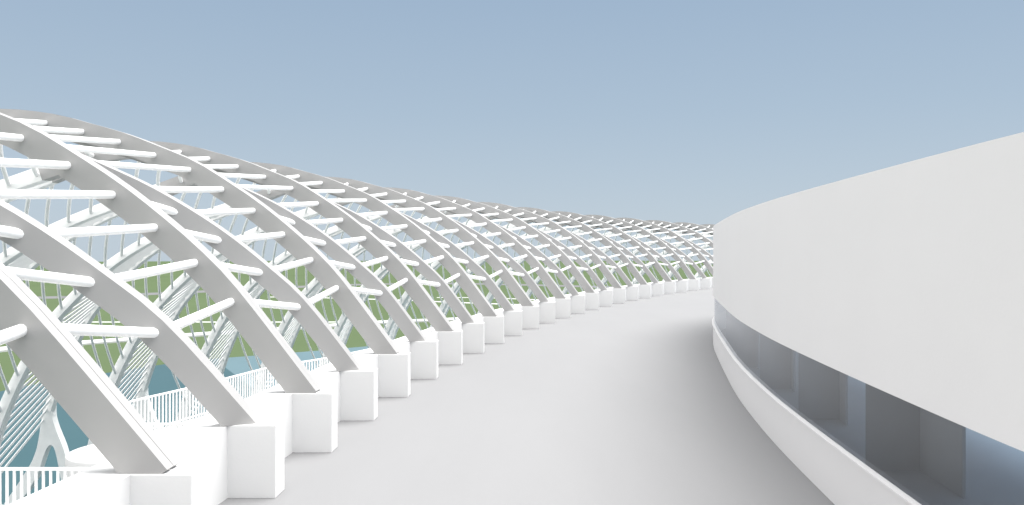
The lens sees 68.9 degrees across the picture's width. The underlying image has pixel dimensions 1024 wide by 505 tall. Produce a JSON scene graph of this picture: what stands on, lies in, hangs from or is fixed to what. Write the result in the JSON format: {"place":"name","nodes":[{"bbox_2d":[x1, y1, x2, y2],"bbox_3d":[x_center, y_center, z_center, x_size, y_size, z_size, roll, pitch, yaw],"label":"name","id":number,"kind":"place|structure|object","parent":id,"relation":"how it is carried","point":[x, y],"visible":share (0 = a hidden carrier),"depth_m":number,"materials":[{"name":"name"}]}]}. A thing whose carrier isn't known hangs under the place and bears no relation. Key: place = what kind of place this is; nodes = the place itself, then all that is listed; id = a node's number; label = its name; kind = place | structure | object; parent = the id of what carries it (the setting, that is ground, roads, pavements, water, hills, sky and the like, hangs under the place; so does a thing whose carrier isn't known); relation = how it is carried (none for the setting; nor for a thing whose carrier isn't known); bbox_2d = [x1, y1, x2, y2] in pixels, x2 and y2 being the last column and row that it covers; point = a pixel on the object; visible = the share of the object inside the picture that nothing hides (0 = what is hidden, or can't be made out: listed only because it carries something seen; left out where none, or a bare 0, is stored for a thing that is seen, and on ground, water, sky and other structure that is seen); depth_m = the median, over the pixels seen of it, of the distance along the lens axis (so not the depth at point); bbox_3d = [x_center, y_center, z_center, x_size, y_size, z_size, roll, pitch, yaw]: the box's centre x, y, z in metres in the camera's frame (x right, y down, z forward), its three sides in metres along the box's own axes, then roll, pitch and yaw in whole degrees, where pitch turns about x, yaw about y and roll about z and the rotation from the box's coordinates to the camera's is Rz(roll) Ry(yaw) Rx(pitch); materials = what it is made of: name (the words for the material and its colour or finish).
{"place":"outdoors","nodes":[
{"label":"outdoors","id":0,"kind":"place"},
{"bbox_2d":[0,359,253,503],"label":"water","id":1,"kind":"structure","parent":0,"point":[162,380],"depth_m":55.65,"materials":[{"name":"teal liquid"}]},
{"bbox_2d":[0,317,457,351],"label":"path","id":2,"kind":"structure","parent":0,"point":[100,341],"depth_m":107.22,"materials":[{"name":"grey concrete"}]},
{"bbox_2d":[214,346,367,388],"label":"water","id":3,"kind":"structure","parent":0,"point":[237,365],"depth_m":85.50,"materials":[{"name":"blue liquid"}]},
{"bbox_2d":[37,283,611,298],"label":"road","id":4,"kind":"structure","parent":0,"point":[56,297],"depth_m":268.38,"materials":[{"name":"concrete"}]},
{"bbox_2d":[0,261,712,390],"bbox_3d":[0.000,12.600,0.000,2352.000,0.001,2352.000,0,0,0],"label":"ground","id":5,"kind":"structure","parent":0,"point":[355,339],"depth_m":188.16,"materials":[{"name":"green plant"}]},
{"bbox_2d":[65,444,106,477],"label":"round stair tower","id":6,"kind":"structure","parent":5,"relation":"on","point":[89,456],"depth_m":16.87,"materials":[{"name":"white concrete"}]},
{"bbox_2d":[0,0,1023,261],"label":"sky","id":7,"kind":"structure","parent":0,"point":[699,112],"materials":[{"name":"blue"}]},
{"bbox_2d":[712,132,1023,504],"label":"curved building","id":8,"kind":"structure","parent":0,"point":[868,336],"depth_m":8.43,"materials":[{"name":"white concrete"}]},
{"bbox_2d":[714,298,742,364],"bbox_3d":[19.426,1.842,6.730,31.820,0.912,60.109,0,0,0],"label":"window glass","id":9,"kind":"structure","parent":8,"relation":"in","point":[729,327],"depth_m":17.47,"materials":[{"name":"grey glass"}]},
{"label":"lower building","id":10,"kind":"object","parent":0,"visible":0},
{"bbox_2d":[153,414,208,436],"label":"walkway","id":11,"kind":"structure","parent":10,"relation":"attached to","point":[168,429],"depth_m":22.27,"materials":[{"name":"white concrete"}]},
{"bbox_2d":[148,423,188,435],"bbox_3d":[-7.960,4.696,18.270,2.120,1.049,0.066,0,0,0],"label":"railing","id":12,"kind":"object","parent":11,"relation":"on","point":[166,424],"visible":0.2,"depth_m":18.25,"materials":[{"name":"white metal"}]},
{"bbox_2d":[129,349,365,428],"bbox_3d":[-7.859,4.696,29.016,0.751,1.049,18.339,0,0,21],"label":"railing","id":13,"kind":"object","parent":11,"relation":"on","point":[261,370],"visible":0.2,"depth_m":23.16,"materials":[{"name":"white metal"}]},
{"bbox_2d":[219,288,834,504],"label":"terrace floor","id":14,"kind":"structure","parent":10,"relation":"on","point":[638,402],"depth_m":12.38,"materials":[{"name":"white concrete"}]},
{"bbox_2d":[9,277,712,504],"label":"parapet","id":15,"kind":"structure","parent":14,"relation":"on","point":[218,464],"depth_m":11.18,"materials":[{"name":"white concrete"}]},
{"bbox_2d":[0,324,26,504],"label":"canopy arch","id":16,"kind":"structure","parent":15,"relation":"on","point":[10,334],"depth_m":6.90,"materials":[{"name":"paint"}]},
{"bbox_2d":[0,132,261,473],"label":"canopy arch","id":17,"kind":"structure","parent":15,"relation":"on","point":[60,363],"depth_m":8.28,"materials":[{"name":"paint"}]},
{"bbox_2d":[0,113,361,392],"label":"canopy arch","id":18,"kind":"structure","parent":15,"relation":"on","point":[181,231],"depth_m":11.37,"materials":[{"name":"paint"}]},
{"bbox_2d":[0,109,426,353],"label":"canopy arch","id":19,"kind":"structure","parent":15,"relation":"on","point":[300,238],"depth_m":15.50,"materials":[{"name":"paint"}]},
{"bbox_2d":[0,141,475,330],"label":"canopy arch","id":20,"kind":"structure","parent":15,"relation":"on","point":[379,242],"depth_m":19.98,"materials":[{"name":"paint"}]},
{"bbox_2d":[0,162,514,412],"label":"canopy arch","id":21,"kind":"structure","parent":15,"relation":"on","point":[437,244],"depth_m":24.63,"materials":[{"name":"paint"}]},
{"bbox_2d":[0,177,549,504],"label":"canopy arch","id":22,"kind":"structure","parent":15,"relation":"on","point":[134,257],"depth_m":30.46,"materials":[{"name":"paint"}]},
{"bbox_2d":[87,187,579,445],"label":"canopy arch","id":23,"kind":"structure","parent":15,"relation":"on","point":[184,290],"depth_m":35.15,"materials":[{"name":"paint"}]},
{"bbox_2d":[177,196,607,422],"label":"canopy arch","id":24,"kind":"structure","parent":15,"relation":"on","point":[255,289],"depth_m":39.34,"materials":[{"name":"paint"}]},
{"bbox_2d":[253,202,633,394],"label":"canopy arch","id":25,"kind":"structure","parent":15,"relation":"on","point":[315,288],"depth_m":44.24,"materials":[{"name":"paint"}]},
{"bbox_2d":[321,207,658,366],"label":"canopy arch","id":26,"kind":"structure","parent":15,"relation":"on","point":[345,326],"depth_m":49.12,"materials":[{"name":"paint"}]},
{"bbox_2d":[384,211,682,339],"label":"canopy arch","id":27,"kind":"structure","parent":15,"relation":"on","point":[392,327],"depth_m":54.05,"materials":[{"name":"paint"}]},
{"bbox_2d":[429,215,706,327],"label":"canopy arch","id":28,"kind":"structure","parent":15,"relation":"on","point":[671,248],"depth_m":58.89,"materials":[{"name":"paint"}]},
{"bbox_2d":[477,218,712,313],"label":"canopy arch","id":29,"kind":"structure","parent":15,"relation":"on","point":[696,249],"depth_m":63.74,"materials":[{"name":"paint"}]},
{"bbox_2d":[526,220,712,299],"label":"canopy arch","id":30,"kind":"structure","parent":15,"relation":"on","point":[556,261],"depth_m":68.64,"materials":[{"name":"paint"}]},
{"bbox_2d":[562,222,712,294],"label":"canopy arch","id":31,"kind":"structure","parent":15,"relation":"on","point":[605,251],"depth_m":73.54,"materials":[{"name":"paint"}]},
{"bbox_2d":[596,224,714,288],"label":"canopy arch","id":32,"kind":"structure","parent":15,"relation":"on","point":[613,271],"depth_m":78.44,"materials":[{"name":"paint"}]},
{"bbox_2d":[632,233,712,283],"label":"canopy arch","id":33,"kind":"structure","parent":15,"relation":"on","point":[657,259],"depth_m":83.41,"materials":[{"name":"paint"}]},
{"bbox_2d":[662,244,712,280],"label":"canopy arch","id":34,"kind":"structure","parent":15,"relation":"on","point":[677,268],"depth_m":88.48,"materials":[{"name":"paint"}]},
{"bbox_2d":[694,260,712,277],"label":"canopy arch","id":35,"kind":"structure","parent":15,"relation":"on","point":[696,275],"depth_m":93.29,"materials":[{"name":"paint"}]},
{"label":"lower walkway","id":36,"kind":"structure","parent":0,"visible":0},
{"bbox_2d":[0,467,89,504],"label":"railing","id":37,"kind":"object","parent":36,"relation":"on","point":[42,469],"visible":0.37,"depth_m":14.47,"materials":[{"name":"white metal"}]}
]}

